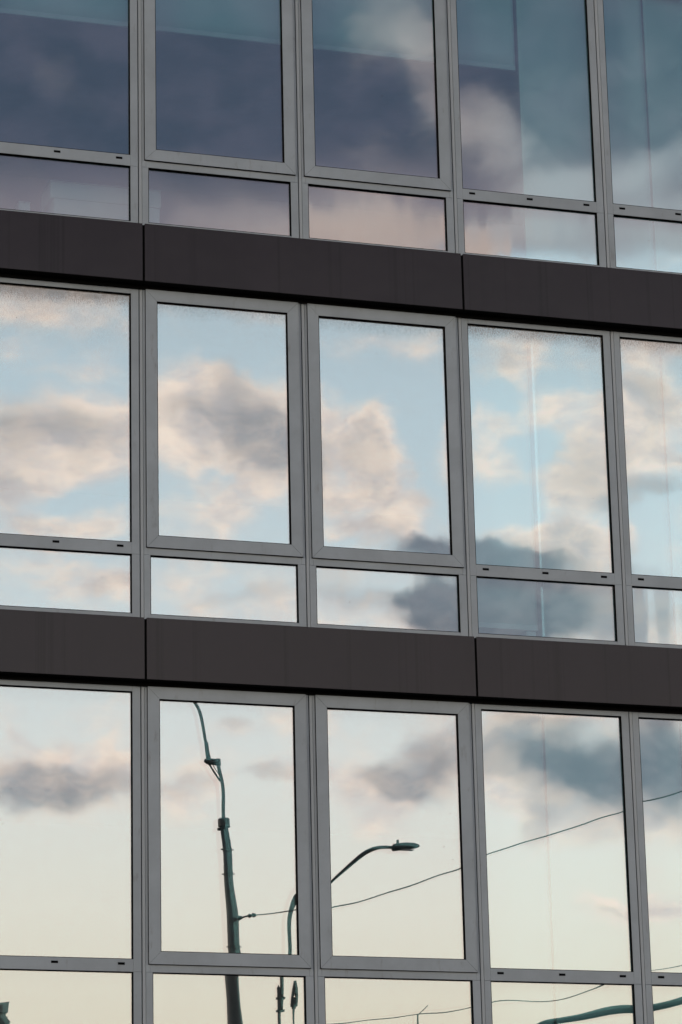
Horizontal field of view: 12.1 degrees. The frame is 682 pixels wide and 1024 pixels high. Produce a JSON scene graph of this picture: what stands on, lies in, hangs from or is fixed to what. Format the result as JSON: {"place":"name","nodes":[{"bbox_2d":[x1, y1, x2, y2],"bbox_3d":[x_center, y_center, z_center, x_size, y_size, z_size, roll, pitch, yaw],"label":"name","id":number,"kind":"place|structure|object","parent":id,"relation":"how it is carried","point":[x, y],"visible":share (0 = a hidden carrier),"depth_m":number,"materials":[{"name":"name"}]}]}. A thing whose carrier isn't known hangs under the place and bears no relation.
{"place":"outdoors","nodes":[
{"label":"outdoors","id":0,"kind":"place"},
{"bbox_2d":[15,201,30,210],"bbox_3d":[-2.656,-2.419,26.907,0.103,0.314,0.146,4,-17,-17],"label":"carton","id":1,"kind":"object","parent":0,"point":[22,205],"visible":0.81,"depth_m":26.88,"materials":[{"name":"white cardboard"}]},
{"bbox_2d":[0,0,681,1023],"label":"office building","id":2,"kind":"structure","parent":0,"point":[260,670],"depth_m":28.69,"materials":[{"name":"glass"}]},
{"bbox_2d":[0,0,127,27],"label":"roller blind","id":3,"kind":"object","parent":2,"relation":"attached to","point":[108,12],"visible":1,"depth_m":27.40,"materials":[{"name":"fabric"}]},
{"bbox_2d":[0,0,137,222],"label":"window","id":4,"kind":"structure","parent":2,"relation":"in","point":[129,161],"depth_m":26.94,"materials":[{"name":"paint"}]},
{"bbox_2d":[0,277,139,616],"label":"window","id":5,"kind":"structure","parent":2,"relation":"in","point":[131,548],"depth_m":26.20,"materials":[{"name":"paint"}]},
{"bbox_2d":[0,679,141,1023],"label":"window","id":6,"kind":"structure","parent":2,"relation":"in","point":[133,965],"depth_m":25.22,"materials":[{"name":"paint"}]},
{"bbox_2d":[45,197,159,222],"bbox_3d":[-2.028,-2.363,27.273,0.923,0.390,0.426,4,-17,-18],"label":"carton","id":7,"kind":"object","parent":2,"relation":"on","point":[79,207],"visible":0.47,"depth_m":27.09,"materials":[{"name":"white cardboard"}]},
{"bbox_2d":[41,180,160,211],"bbox_3d":[-2.034,-2.628,27.352,0.963,0.158,0.386,4,-17,-16],"label":"carton","id":8,"kind":"object","parent":7,"relation":"on","point":[90,192],"visible":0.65,"depth_m":27.16,"materials":[{"name":"white cardboard"}]},
{"bbox_2d":[156,0,280,44],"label":"roller blind","id":9,"kind":"object","parent":2,"relation":"attached to","point":[258,21],"visible":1,"depth_m":27.81,"materials":[{"name":"fabric"}]},
{"bbox_2d":[141,0,298,237],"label":"window","id":10,"kind":"structure","parent":2,"relation":"in","point":[153,159],"depth_m":27.31,"materials":[{"name":"paint"}]},
{"bbox_2d":[142,289,306,626],"bbox_3d":[-0.968,-0.433,26.522,1.364,2.930,0.090,4,-17,-17],"label":"window","id":11,"kind":"structure","parent":2,"relation":"in","point":[156,545],"depth_m":26.44,"materials":[{"name":"paint"}]},
{"bbox_2d":[144,686,314,1023],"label":"window","id":12,"kind":"structure","parent":2,"relation":"in","point":[158,961],"depth_m":25.51,"materials":[{"name":"paint"}]},
{"bbox_2d":[312,0,433,62],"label":"roller blind","id":13,"kind":"object","parent":2,"relation":"attached to","point":[399,29],"visible":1,"depth_m":28.24,"materials":[{"name":"fabric"}]},
{"bbox_2d":[298,0,454,252],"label":"window","id":14,"kind":"structure","parent":2,"relation":"in","point":[440,188],"depth_m":27.74,"materials":[{"name":"paint"}]},
{"bbox_2d":[304,303,467,635],"bbox_3d":[0.367,-0.340,26.934,1.364,2.930,0.090,4,-17,-17],"label":"window","id":15,"kind":"structure","parent":2,"relation":"in","point":[453,564],"depth_m":26.85,"materials":[{"name":"paint"}]},
{"bbox_2d":[312,695,481,1023],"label":"window","id":16,"kind":"structure","parent":2,"relation":"in","point":[328,965],"depth_m":25.92,"materials":[{"name":"paint"}]},
{"bbox_2d":[456,0,514,70],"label":"roller blind","id":17,"kind":"object","parent":2,"relation":"attached to","point":[485,31],"visible":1,"depth_m":28.57,"materials":[{"name":"fabric"}]},
{"bbox_2d":[468,326,537,635],"bbox_3d":[1.304,-0.315,27.395,0.660,2.824,0.069,4,-17,-17],"label":"roller blind","id":18,"kind":"object","parent":2,"relation":"attached to","point":[503,499],"visible":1,"depth_m":27.40,"materials":[{"name":"fabric"}]},
{"bbox_2d":[482,711,553,1023],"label":"roller blind","id":19,"kind":"object","parent":2,"relation":"attached to","point":[517,866],"visible":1,"depth_m":26.44,"materials":[{"name":"fabric"}]},
{"bbox_2d":[450,0,605,266],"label":"window","id":20,"kind":"structure","parent":2,"relation":"in","point":[595,207],"depth_m":28.17,"materials":[{"name":"paint"}]},
{"bbox_2d":[530,332,544,636],"bbox_3d":[1.669,-0.231,27.421,0.020,2.940,0.014,4,-17,-17],"label":"blind channel","id":21,"kind":"object","parent":2,"relation":"attached to","point":[537,484],"visible":1,"depth_m":27.42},
{"bbox_2d":[461,318,624,644],"bbox_3d":[1.698,-0.246,27.355,1.364,2.930,0.072,4,-17,-17],"label":"window","id":22,"kind":"structure","parent":2,"relation":"in","point":[613,579],"depth_m":27.28,"materials":[{"name":"paint"}]},
{"bbox_2d":[474,704,642,1023],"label":"window","id":23,"kind":"structure","parent":2,"relation":"in","point":[632,977],"depth_m":26.36,"materials":[{"name":"paint"}]},
{"bbox_2d":[516,0,654,269],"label":"roller blind","id":24,"kind":"object","parent":2,"relation":"attached to","point":[554,111],"visible":0.8,"depth_m":28.60,"materials":[{"name":"fabric"}]},
{"bbox_2d":[533,332,674,643],"bbox_3d":[2.235,-0.184,27.663,1.196,2.964,0.066,4,-17,-17],"label":"roller blind","id":25,"kind":"object","parent":2,"relation":"attached to","point":[573,495],"visible":0.86,"depth_m":27.65,"materials":[{"name":"fabric"}]},
{"bbox_2d":[544,714,681,1023],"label":"roller blind","id":26,"kind":"object","parent":2,"relation":"attached to","point":[587,861],"visible":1,"depth_m":26.70,"materials":[{"name":"fabric"}]},
{"bbox_2d":[597,0,681,274],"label":"window","id":27,"kind":"structure","parent":2,"relation":"in","point":[613,210],"depth_m":28.41,"materials":[{"name":"paint"}]},
{"bbox_2d":[613,331,681,648],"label":"window","id":28,"kind":"structure","parent":2,"relation":"in","point":[631,580],"depth_m":27.49,"materials":[{"name":"paint"}]},
{"bbox_2d":[632,712,681,1023],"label":"window","id":29,"kind":"structure","parent":2,"relation":"in","point":[651,978],"depth_m":26.58,"materials":[{"name":"paint"}]},
{"bbox_2d":[642,0,681,272],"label":"roller blind","id":30,"kind":"object","parent":2,"relation":"attached to","point":[662,20],"visible":0.79,"depth_m":28.89,"materials":[{"name":"fabric"}]},
{"bbox_2d":[661,343,681,644],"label":"roller blind","id":31,"kind":"object","parent":2,"relation":"attached to","point":[671,357],"visible":0.76,"depth_m":27.97,"materials":[{"name":"fabric"}]}
]}

